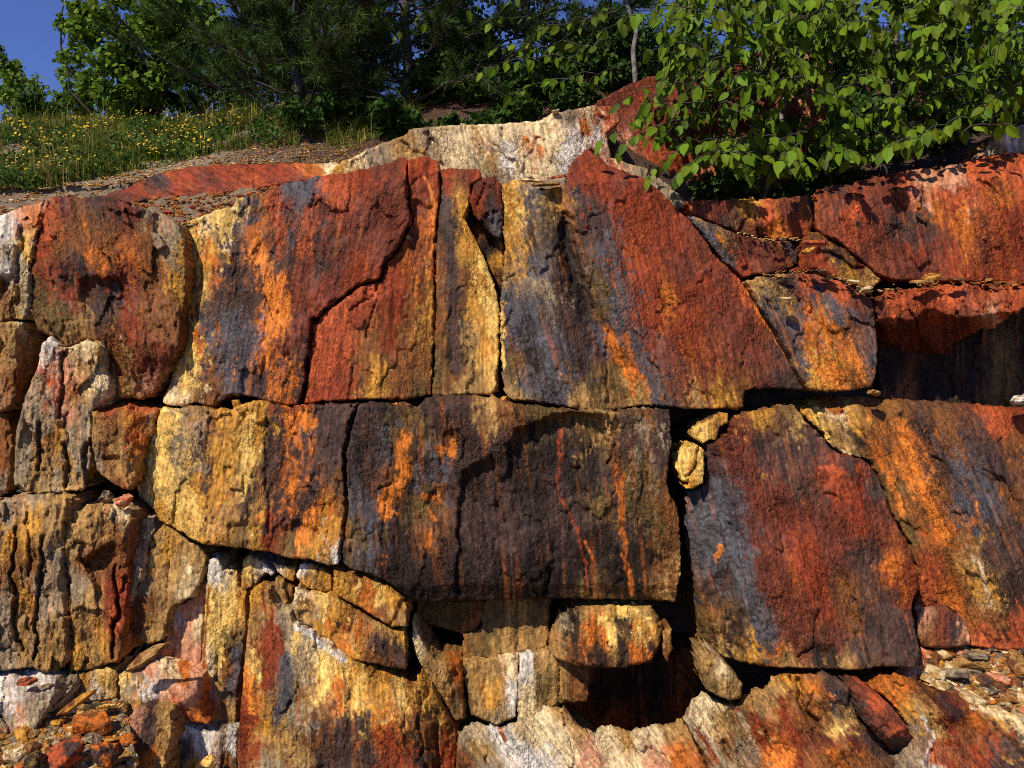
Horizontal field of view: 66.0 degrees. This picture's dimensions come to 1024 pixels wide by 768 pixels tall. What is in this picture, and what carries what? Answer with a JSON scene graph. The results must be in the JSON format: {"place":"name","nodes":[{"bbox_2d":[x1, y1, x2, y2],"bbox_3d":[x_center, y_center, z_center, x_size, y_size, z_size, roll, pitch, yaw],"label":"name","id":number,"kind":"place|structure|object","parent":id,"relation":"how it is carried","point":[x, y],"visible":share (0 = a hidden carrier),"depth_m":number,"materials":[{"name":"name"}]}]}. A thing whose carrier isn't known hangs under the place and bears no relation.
{"place":"outdoors","nodes":[
{"label":"outdoors","id":0,"kind":"place"},
{"bbox_2d":[128,698,187,767],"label":"rock block","id":1,"kind":"object","parent":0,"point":[157,725],"visible":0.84,"depth_m":3.48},
{"bbox_2d":[118,640,218,724],"bbox_3d":[-1.619,1.442,3.911,0.473,0.226,0.687,0,3,0],"label":"ledge rock","id":2,"kind":"object","parent":1,"relation":"on","point":[185,686],"visible":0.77,"depth_m":3.63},
{"bbox_2d":[126,642,169,671],"bbox_3d":[-1.631,1.215,3.519,0.232,0.056,0.036,-36,-23,-1],"label":"stone splinter","id":3,"kind":"object","parent":2,"relation":"on","point":[145,657],"visible":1,"depth_m":3.51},
{"bbox_2d":[161,580,207,663],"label":"rock slab","id":4,"kind":"object","parent":2,"relation":"on","point":[185,638],"visible":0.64,"depth_m":3.92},
{"bbox_2d":[130,524,231,643],"bbox_3d":[-1.694,0.974,4.071,0.376,0.570,0.558,0,3,0],"label":"rock slab","id":5,"kind":"object","parent":4,"relation":"on","point":[177,564],"visible":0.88,"depth_m":3.88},
{"bbox_2d":[16,227,922,744],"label":"cliff body","id":6,"kind":"structure","parent":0,"point":[678,617],"depth_m":4.49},
{"bbox_2d":[0,188,123,213],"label":"scree ledge","id":7,"kind":"object","parent":6,"relation":"on","point":[39,199],"visible":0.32,"depth_m":4.75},
{"bbox_2d":[29,195,195,399],"bbox_3d":[-2.110,-0.468,4.322,0.882,1.086,0.710,0,3,0],"label":"rock block","id":8,"kind":"object","parent":6,"relation":"on","point":[116,278],"visible":0.97,"depth_m":4.07,"materials":[{"name":"stone"}]},
{"bbox_2d":[132,187,273,225],"bbox_3d":[-1.784,-0.996,4.429,0.882,0.302,0.380,0,3,0],"label":"scree ledge","id":9,"kind":"object","parent":8,"relation":"on","point":[243,190],"visible":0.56,"depth_m":4.51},
{"bbox_2d":[92,397,171,489],"bbox_3d":[-1.980,0.292,4.224,0.345,0.430,0.770,0,3,0],"label":"rock block","id":10,"kind":"object","parent":6,"relation":"on","point":[124,431],"visible":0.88,"depth_m":3.92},
{"bbox_2d":[137,399,373,565],"bbox_3d":[-1.350,0.459,4.202,1.157,0.800,0.897,0,3,0],"label":"rock block","id":11,"kind":"object","parent":6,"relation":"attached to","point":[262,475],"visible":0.95,"depth_m":3.88,"materials":[{"name":"stone"}]},
{"bbox_2d":[163,157,412,407],"bbox_3d":[-1.178,-0.582,4.446,1.300,1.380,0.990,0,3,0],"label":"rock slab","id":12,"kind":"object","parent":11,"relation":"on","point":[281,269],"visible":0.96,"depth_m":4.12,"materials":[{"name":"stone"}]},
{"bbox_2d":[304,156,441,403],"bbox_3d":[-0.723,-0.595,4.443,0.689,1.370,0.931,0,3,0],"label":"rock slab","id":13,"kind":"object","parent":11,"relation":"on","point":[373,341],"visible":0.95,"depth_m":4.10,"materials":[{"name":"stone"}]},
{"bbox_2d":[742,271,877,392],"bbox_3d":[1.560,-0.300,4.402,0.669,0.660,0.794,0,3,0],"label":"rock block","id":14,"kind":"object","parent":6,"relation":"on","point":[824,331],"visible":0.91,"depth_m":4.09,"materials":[{"name":"stone"}]},
{"bbox_2d":[685,216,797,279],"bbox_3d":[1.236,-0.752,4.481,0.594,0.355,0.593,0,3,0],"label":"rock chunk","id":15,"kind":"object","parent":14,"relation":"on","point":[740,257],"visible":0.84,"depth_m":4.23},
{"bbox_2d":[678,194,813,242],"bbox_3d":[1.303,-0.928,4.546,0.712,0.275,0.616,0,3,0],"label":"rock chunk","id":16,"kind":"object","parent":15,"relation":"on","point":[787,218],"visible":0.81,"depth_m":4.29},
{"bbox_2d":[770,231,880,289],"bbox_3d":[1.736,-0.680,4.497,0.503,0.332,0.592,0,3,0],"label":"rock chunk","id":17,"kind":"object","parent":6,"relation":"on","point":[835,259],"visible":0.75,"depth_m":4.24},
{"bbox_2d":[783,394,1023,649],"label":"rock block","id":18,"kind":"object","parent":6,"relation":"attached to","point":[950,476],"visible":0.93,"depth_m":3.97,"materials":[{"name":"stone"}]},
{"bbox_2d":[870,308,1023,406],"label":"rock wall","id":19,"kind":"structure","parent":18,"relation":"on","point":[982,366],"depth_m":4.43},
{"bbox_2d":[867,280,1023,354],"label":"rock block","id":20,"kind":"object","parent":6,"relation":"on","point":[934,319],"visible":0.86,"depth_m":4.11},
{"bbox_2d":[810,152,1023,285],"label":"rock block","id":21,"kind":"object","parent":20,"relation":"on","point":[965,220],"visible":0.88,"depth_m":4.27,"materials":[{"name":"stone"}]},
{"bbox_2d":[952,125,1023,164],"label":"boulder","id":22,"kind":"object","parent":21,"relation":"on","point":[1005,143],"visible":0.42,"depth_m":4.60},
{"bbox_2d":[0,56,992,200],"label":"hillside","id":23,"kind":"structure","parent":0,"point":[630,157],"depth_m":5.11,"materials":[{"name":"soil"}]},
{"bbox_2d":[0,45,26,120],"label":"bush","id":24,"kind":"object","parent":23,"relation":"on","point":[15,65],"visible":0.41,"depth_m":12.24,"materials":[{"name":"green plant"}]},
{"bbox_2d":[0,61,52,121],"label":"bush","id":25,"kind":"object","parent":23,"relation":"on","point":[9,97],"visible":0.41,"depth_m":11.23,"materials":[{"name":"green plant"}]},
{"bbox_2d":[14,87,74,120],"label":"bush","id":26,"kind":"object","parent":23,"relation":"on","point":[39,104],"visible":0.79,"depth_m":9.73,"materials":[{"name":"green plant"}]},
{"bbox_2d":[52,0,92,118],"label":"aspen tree","id":27,"kind":"object","parent":23,"relation":"on","point":[63,58],"visible":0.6,"depth_m":7.42,"materials":[{"name":"green plant"}]},
{"bbox_2d":[47,66,105,119],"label":"bush","id":28,"kind":"object","parent":23,"relation":"on","point":[66,94],"visible":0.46,"depth_m":10.17,"materials":[{"name":"green plant"}]},
{"bbox_2d":[2,101,273,169],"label":"wildflowers","id":29,"kind":"object","parent":23,"relation":"on","point":[75,125],"visible":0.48,"depth_m":5.55,"materials":[{"name":"yellow plant"}]},
{"bbox_2d":[60,0,234,126],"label":"aspen tree","id":30,"kind":"object","parent":23,"relation":"on","point":[143,78],"visible":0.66,"depth_m":6.73,"materials":[{"name":"green plant"}]},
{"bbox_2d":[0,102,308,191],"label":"weeds","id":31,"kind":"object","parent":23,"relation":"on","point":[263,136],"visible":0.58,"depth_m":5.32,"materials":[{"name":"green plant"}]},
{"bbox_2d":[0,72,423,189],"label":"grass","id":32,"kind":"structure","parent":23,"relation":"on","point":[326,134],"depth_m":5.38,"materials":[{"name":"plant"}]},
{"bbox_2d":[148,6,278,117],"bbox_3d":[-3.209,-3.344,8.458,1.604,1.512,1.472,0,3,0],"label":"bush","id":33,"kind":"object","parent":23,"relation":"on","point":[212,92],"visible":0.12,"depth_m":8.30,"materials":[{"name":"green plant"}]},
{"bbox_2d":[102,162,338,205],"bbox_3d":[-1.678,-1.201,4.889,1.474,0.295,0.598,0,3,0],"label":"rock slab","id":34,"kind":"object","parent":23,"relation":"on","point":[189,181],"visible":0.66,"depth_m":4.65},
{"bbox_2d":[118,0,329,117],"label":"pine tree","id":35,"kind":"object","parent":23,"relation":"on","point":[196,101],"visible":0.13,"depth_m":7.23,"materials":[{"name":"green plant"}]},
{"bbox_2d":[89,0,443,121],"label":"pine tree","id":36,"kind":"object","parent":23,"relation":"on","point":[235,40],"visible":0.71,"depth_m":5.50,"materials":[{"name":"green plant"}]},
{"bbox_2d":[164,0,444,105],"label":"pine tree","id":37,"kind":"object","parent":23,"relation":"on","point":[280,87],"visible":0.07,"depth_m":7.18,"materials":[{"name":"green plant"}]},
{"bbox_2d":[279,83,368,137],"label":"bush","id":38,"kind":"object","parent":23,"relation":"on","point":[326,101],"visible":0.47,"depth_m":5.40,"materials":[{"name":"green plant"}]},
{"bbox_2d":[352,94,435,140],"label":"bush","id":39,"kind":"object","parent":23,"relation":"on","point":[393,117],"visible":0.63,"depth_m":5.23,"materials":[{"name":"green plant"}]},
{"bbox_2d":[244,0,593,107],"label":"pine tree","id":40,"kind":"object","parent":23,"relation":"on","point":[511,11],"visible":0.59,"depth_m":5.69,"materials":[{"name":"green plant"}]},
{"bbox_2d":[399,48,474,106],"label":"bush","id":41,"kind":"object","parent":23,"relation":"on","point":[436,96],"visible":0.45,"depth_m":5.80,"materials":[{"name":"green plant"}]},
{"bbox_2d":[396,0,521,66],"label":"bush","id":42,"kind":"object","parent":23,"relation":"on","point":[480,11],"visible":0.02,"depth_m":7.96,"materials":[{"name":"green plant"}]},
{"bbox_2d":[412,17,521,96],"bbox_3d":[-0.412,-2.568,6.483,0.932,0.667,0.787,2,3,35],"label":"bush","id":43,"kind":"object","parent":23,"relation":"on","point":[426,45],"visible":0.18,"depth_m":6.30,"materials":[{"name":"green plant"}]},
{"bbox_2d":[433,108,500,126],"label":"bush","id":44,"kind":"object","parent":23,"relation":"on","point":[476,118],"visible":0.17,"depth_m":5.01,"materials":[{"name":"green plant"}]},
{"bbox_2d":[345,0,638,106],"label":"birch tree","id":45,"kind":"object","parent":23,"relation":"on","point":[555,29],"visible":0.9,"depth_m":5.19,"materials":[{"name":"green plant"}]},
{"bbox_2d":[456,64,529,109],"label":"bush","id":46,"kind":"object","parent":23,"relation":"on","point":[472,94],"visible":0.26,"depth_m":5.56,"materials":[{"name":"green plant"}]},
{"bbox_2d":[325,105,686,212],"bbox_3d":[-0.070,-1.302,4.815,2.192,0.684,0.642,0,3,0],"label":"rock outcrop","id":47,"kind":"object","parent":23,"relation":"on","point":[550,145],"visible":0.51,"depth_m":4.57,"materials":[{"name":"stone"}]},
{"bbox_2d":[491,91,544,123],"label":"bush","id":48,"kind":"object","parent":23,"relation":"on","point":[523,108],"visible":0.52,"depth_m":5.11,"materials":[{"name":"green plant"}]},
{"bbox_2d":[372,0,670,91],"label":"pine tree","id":49,"kind":"object","parent":23,"relation":"on","point":[574,8],"visible":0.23,"depth_m":6.22,"materials":[{"name":"green plant"}]},
{"bbox_2d":[511,39,584,104],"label":"bush","id":50,"kind":"object","parent":23,"relation":"on","point":[549,70],"visible":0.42,"depth_m":5.35,"materials":[{"name":"green plant"}]},
{"bbox_2d":[494,0,638,60],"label":"bush","id":51,"kind":"object","parent":23,"relation":"on","point":[569,37],"visible":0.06,"depth_m":6.96,"materials":[{"name":"green plant"}]},
{"bbox_2d":[543,77,603,111],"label":"bush","id":52,"kind":"object","parent":23,"relation":"on","point":[576,97],"visible":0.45,"depth_m":5.21,"materials":[{"name":"green plant"}]},
{"bbox_2d":[551,3,655,93],"bbox_3d":[0.703,-2.504,6.126,0.811,0.726,0.712,0,3,0],"label":"bush","id":53,"kind":"object","parent":23,"relation":"on","point":[617,54],"visible":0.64,"depth_m":5.94,"materials":[{"name":"green plant"}]},
{"bbox_2d":[630,9,715,77],"bbox_3d":[1.611,-3.491,8.542,1.373,1.157,1.527,-2,3,-42],"label":"bush","id":54,"kind":"object","parent":23,"relation":"on","point":[648,34],"visible":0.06,"depth_m":8.19,"materials":[{"name":"green plant"}]},
{"bbox_2d":[622,27,729,82],"bbox_3d":[1.345,-2.470,6.358,1.246,1.032,0.909,-1,3,-26],"label":"bush","id":55,"kind":"object","parent":23,"relation":"on","point":[657,66],"visible":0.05,"depth_m":6.22,"materials":[{"name":"green plant"}]},
{"bbox_2d":[594,51,832,189],"bbox_3d":[1.271,-1.653,5.370,1.559,1.045,1.008,0,3,0],"label":"rock hump","id":56,"kind":"object","parent":23,"relation":"on","point":[625,112],"visible":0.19,"depth_m":4.96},
{"bbox_2d":[687,156,765,199],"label":"bush","id":57,"kind":"object","parent":23,"relation":"on","point":[726,185],"visible":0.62,"depth_m":4.79,"materials":[{"name":"green plant"}]},
{"bbox_2d":[594,0,1023,198],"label":"birch tree","id":58,"kind":"object","parent":23,"relation":"on","point":[992,99],"visible":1,"depth_m":4.34,"materials":[{"name":"green plant"}]},
{"bbox_2d":[769,167,867,198],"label":"bush","id":59,"kind":"object","parent":23,"relation":"on","point":[793,186],"visible":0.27,"depth_m":4.77,"materials":[{"name":"green plant"}]},
{"bbox_2d":[770,21,927,114],"bbox_3d":[2.716,-2.463,6.310,1.331,1.074,1.283,0,3,0],"label":"bush","id":60,"kind":"object","parent":23,"relation":"on","point":[862,91],"visible":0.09,"depth_m":6.20,"materials":[{"name":"green plant"}]},
{"bbox_2d":[818,88,972,155],"bbox_3d":[2.591,-1.741,5.480,1.224,0.723,0.872,-1,3,-20],"label":"bush","id":61,"kind":"object","parent":23,"relation":"on","point":[870,99],"visible":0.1,"depth_m":5.44,"materials":[{"name":"green plant"}]},
{"bbox_2d":[838,5,1017,99],"bbox_3d":[3.808,-2.931,7.214,1.677,1.780,2.252,0,3,0],"label":"bush","id":62,"kind":"object","parent":23,"relation":"on","point":[972,46],"visible":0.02,"depth_m":6.77,"materials":[{"name":"green plant"}]},
{"bbox_2d":[0,0,1023,121],"label":"sky","id":63,"kind":"structure","parent":0,"point":[28,35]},
{"bbox_2d":[827,667,1023,767],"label":"base rock","id":64,"kind":"object","parent":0,"point":[946,729],"visible":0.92,"depth_m":3.50,"materials":[{"name":"stone"}]},
{"bbox_2d":[0,138,1023,767],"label":"gravel","id":65,"kind":"structure","parent":64,"relation":"on","point":[58,732],"depth_m":4.09,"materials":[{"name":"gravel"}]},
{"bbox_2d":[0,704,136,767],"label":"scree heap","id":66,"kind":"object","parent":65,"relation":"on","point":[13,739],"visible":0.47,"depth_m":3.40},
{"bbox_2d":[2,741,26,763],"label":"stone","id":67,"kind":"object","parent":66,"relation":"on","point":[14,753],"visible":1,"depth_m":3.11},
{"bbox_2d":[23,749,45,767],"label":"stone","id":68,"kind":"object","parent":66,"relation":"on","point":[36,758],"visible":1,"depth_m":3.11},
{"bbox_2d":[0,663,80,733],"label":"ledge rock","id":69,"kind":"object","parent":66,"relation":"on","point":[33,705],"visible":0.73,"depth_m":3.48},
{"bbox_2d":[0,482,107,672],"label":"rock column","id":70,"kind":"object","parent":69,"relation":"on","point":[35,626],"visible":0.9,"depth_m":3.73,"materials":[{"name":"stone"}]},
{"bbox_2d":[0,409,21,495],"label":"rock column","id":71,"kind":"object","parent":70,"relation":"on","point":[9,421],"visible":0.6,"depth_m":3.99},
{"bbox_2d":[0,321,49,412],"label":"rock column","id":72,"kind":"object","parent":71,"relation":"on","point":[20,345],"visible":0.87,"depth_m":4.03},
{"bbox_2d":[0,200,49,321],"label":"rock column","id":73,"kind":"object","parent":72,"relation":"on","point":[19,231],"visible":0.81,"depth_m":4.12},
{"bbox_2d":[14,336,133,493],"bbox_3d":[-2.264,0.144,4.161,0.446,0.787,0.630,0,3,0],"label":"rock column","id":74,"kind":"object","parent":70,"relation":"on","point":[71,389],"visible":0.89,"depth_m":3.95,"materials":[{"name":"stone"}]},
{"bbox_2d":[78,643,145,701],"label":"rock block","id":75,"kind":"object","parent":69,"relation":"on","point":[103,680],"visible":0.67,"depth_m":3.71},
{"bbox_2d":[68,671,85,697],"bbox_3d":[-2.054,1.408,3.808,0.083,0.127,0.293,0,3,0],"label":"rock chip","id":76,"kind":"object","parent":75,"relation":"on","point":[74,677],"visible":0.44,"depth_m":3.69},
{"bbox_2d":[65,489,154,673],"bbox_3d":[-2.011,0.971,4.026,0.385,0.796,0.762,0,3,0],"label":"rock column","id":77,"kind":"object","parent":76,"relation":"on","point":[102,539],"visible":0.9,"depth_m":3.78,"materials":[{"name":"stone"}]},
{"bbox_2d":[129,511,163,604],"bbox_3d":[-1.831,0.860,4.078,0.140,0.429,0.568,0,3,0],"label":"rock pillar","id":78,"kind":"object","parent":77,"relation":"on","point":[151,524],"visible":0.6,"depth_m":3.87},
{"bbox_2d":[45,738,84,767],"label":"stone","id":79,"kind":"object","parent":66,"relation":"on","point":[67,753],"visible":0.98,"depth_m":3.18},
{"bbox_2d":[71,711,112,734],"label":"stone","id":80,"kind":"object","parent":66,"relation":"on","point":[84,722],"visible":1,"depth_m":3.38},
{"bbox_2d":[91,741,124,767],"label":"stone","id":81,"kind":"object","parent":66,"relation":"on","point":[106,754],"visible":1,"depth_m":3.17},
{"bbox_2d":[949,645,1022,712],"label":"scree bank","id":82,"kind":"structure","parent":64,"relation":"on","point":[999,653],"depth_m":3.84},
{"bbox_2d":[934,649,952,659],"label":"stone","id":83,"kind":"object","parent":82,"relation":"on","point":[944,654],"visible":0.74,"depth_m":3.81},
{"bbox_2d":[932,648,955,656],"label":"stone","id":84,"kind":"object","parent":83,"relation":"on","point":[951,652],"visible":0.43,"depth_m":3.83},
{"bbox_2d":[912,603,970,648],"bbox_3d":[2.103,1.181,3.995,0.302,0.213,0.398,0,3,0],"label":"rock chunk","id":85,"kind":"object","parent":84,"relation":"on","point":[938,626],"visible":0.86,"depth_m":3.83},
{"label":"ground","id":86,"kind":"structure","parent":0,"visible":0},
{"bbox_2d":[179,719,239,767],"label":"rock block","id":87,"kind":"object","parent":86,"relation":"on","point":[217,740],"visible":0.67,"depth_m":3.63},
{"bbox_2d":[201,547,269,723],"bbox_3d":[-1.400,1.236,4.007,0.236,0.789,0.609,0,3,0],"label":"rock slab","id":88,"kind":"object","parent":87,"relation":"on","point":[227,609],"visible":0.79,"depth_m":3.81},
{"bbox_2d":[241,550,276,588],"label":"rock slab","id":89,"kind":"object","parent":88,"relation":"on","point":[258,565],"visible":0.86,"depth_m":3.90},
{"bbox_2d":[237,572,460,767],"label":"rock slab","id":90,"kind":"object","parent":86,"relation":"on","point":[311,698],"visible":0.94,"depth_m":3.62,"materials":[{"name":"stone"}]},
{"bbox_2d":[275,574,299,603],"bbox_3d":[-1.119,1.016,3.968,0.102,0.138,0.240,0,3,0],"label":"rock chip","id":91,"kind":"object","parent":90,"relation":"on","point":[285,589],"visible":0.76,"depth_m":3.88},
{"bbox_2d":[273,555,302,581],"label":"rock slab","id":92,"kind":"object","parent":90,"relation":"on","point":[287,568],"visible":0.8,"depth_m":3.91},
{"bbox_2d":[291,582,412,669],"bbox_3d":[-0.780,1.161,3.906,0.577,0.371,0.418,0,3,0],"label":"rock slab","id":93,"kind":"object","parent":90,"relation":"on","point":[352,631],"visible":0.87,"depth_m":3.77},
{"bbox_2d":[296,559,340,591],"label":"rock slab","id":94,"kind":"object","parent":93,"relation":"on","point":[313,575],"visible":0.73,"depth_m":3.85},
{"bbox_2d":[333,560,413,626],"bbox_3d":[-0.684,1.024,3.938,0.375,0.281,0.365,0,3,0],"label":"rock slab","id":95,"kind":"object","parent":93,"relation":"on","point":[383,600],"visible":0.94,"depth_m":3.79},
{"bbox_2d":[343,393,680,602],"bbox_3d":[0.000,0.556,4.020,1.640,1.027,0.508,0,3,0],"label":"rock block","id":96,"kind":"object","parent":95,"relation":"on","point":[452,497],"visible":1,"depth_m":3.83,"materials":[{"name":"stone"}]},
{"bbox_2d":[432,167,500,395],"bbox_3d":[-0.237,-0.572,4.418,0.362,1.265,0.835,0,3,0],"label":"rock slab","id":97,"kind":"object","parent":96,"relation":"on","point":[467,342],"visible":0.97,"depth_m":4.11,"materials":[{"name":"stone"}]},
{"bbox_2d":[468,214,505,300],"bbox_3d":[-0.142,-0.691,4.374,0.228,0.493,0.312,0,3,0],"label":"rock chunk","id":98,"kind":"object","parent":97,"relation":"on","point":[492,248],"visible":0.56,"depth_m":4.27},
{"bbox_2d":[469,175,504,240],"bbox_3d":[-0.135,-0.953,4.311,0.204,0.356,0.270,0,3,0],"label":"rock chunk","id":99,"kind":"object","parent":98,"relation":"on","point":[486,202],"visible":0.96,"depth_m":4.21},
{"bbox_2d":[499,149,804,409],"bbox_3d":[0.735,-0.606,4.485,1.606,1.460,1.128,0,3,0],"label":"rock block","id":100,"kind":"object","parent":96,"relation":"on","point":[621,289],"visible":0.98,"depth_m":4.09,"materials":[{"name":"stone"}]},
{"bbox_2d":[412,609,467,719],"bbox_3d":[-0.356,1.379,3.962,0.272,0.460,0.429,0,3,0],"label":"rock wedge","id":101,"kind":"object","parent":90,"relation":"on","point":[440,659],"visible":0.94,"depth_m":3.83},
{"bbox_2d":[416,600,483,633],"bbox_3d":[-0.318,1.183,4.137,0.367,0.190,0.263,0,3,0],"label":"recess rock","id":102,"kind":"object","parent":101,"relation":"on","point":[462,616],"visible":0.79,"depth_m":4.04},
{"bbox_2d":[456,705,706,767],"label":"base rock","id":103,"kind":"object","parent":86,"relation":"on","point":[553,737],"visible":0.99,"depth_m":3.52,"materials":[{"name":"stone"}]},
{"bbox_2d":[462,652,518,725],"bbox_3d":[-0.114,1.504,4.014,0.308,0.332,0.360,0,3,0],"label":"recess rock","id":104,"kind":"object","parent":103,"relation":"on","point":[491,684],"visible":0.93,"depth_m":3.89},
{"bbox_2d":[462,597,551,657],"bbox_3d":[-0.023,1.232,4.101,0.466,0.320,0.285,0,3,0],"label":"recess rock","id":105,"kind":"object","parent":104,"relation":"on","point":[511,625],"visible":0.84,"depth_m":3.99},
{"bbox_2d":[516,641,588,717],"bbox_3d":[0.201,1.482,4.018,0.372,0.340,0.336,0,3,0],"label":"recess rock","id":106,"kind":"object","parent":103,"relation":"on","point":[545,677],"visible":0.84,"depth_m":3.88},
{"bbox_2d":[548,598,662,667],"bbox_3d":[0.458,1.220,3.980,0.554,0.294,0.533,0,3,0],"label":"boulder","id":107,"kind":"object","parent":106,"relation":"on","point":[610,633],"visible":0.92,"depth_m":3.78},
{"bbox_2d":[659,615,672,662],"bbox_3d":[0.748,1.261,3.891,0.066,0.173,0.246,0,3,0],"label":"rock chip","id":108,"kind":"object","parent":107,"relation":"on","point":[665,646],"visible":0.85,"depth_m":3.79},
{"bbox_2d":[683,669,893,767],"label":"base rock","id":109,"kind":"object","parent":86,"relation":"on","point":[798,719],"visible":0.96,"depth_m":3.54,"materials":[{"name":"stone"}]},
{"bbox_2d":[689,636,742,699],"bbox_3d":[0.954,1.328,3.694,0.206,0.210,0.314,0,3,0],"label":"boulder","id":110,"kind":"object","parent":109,"relation":"on","point":[717,675],"visible":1,"depth_m":3.58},
{"bbox_2d":[677,404,919,669],"bbox_3d":[1.397,0.721,3.935,1.092,1.238,0.690,0,3,0],"label":"rock block","id":111,"kind":"object","parent":109,"relation":"on","point":[797,550],"visible":0.99,"depth_m":3.76,"materials":[{"name":"stone"}]},
{"bbox_2d":[668,440,704,488],"bbox_3d":[0.872,0.401,3.974,0.146,0.219,0.329,0,3,0],"label":"rock chip","id":112,"kind":"object","parent":111,"relation":"on","point":[686,461],"visible":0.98,"depth_m":3.85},
{"bbox_2d":[685,409,728,443],"bbox_3d":[1.000,0.217,4.061,0.192,0.167,0.310,0,3,0],"label":"rock chip","id":113,"kind":"object","parent":111,"relation":"on","point":[705,426],"visible":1,"depth_m":3.95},
{"bbox_2d":[828,669,912,753],"bbox_3d":[1.653,1.524,3.638,0.300,0.375,0.474,0,3,0],"label":"rock block","id":114,"kind":"object","parent":109,"relation":"on","point":[880,717],"visible":0.9,"depth_m":3.47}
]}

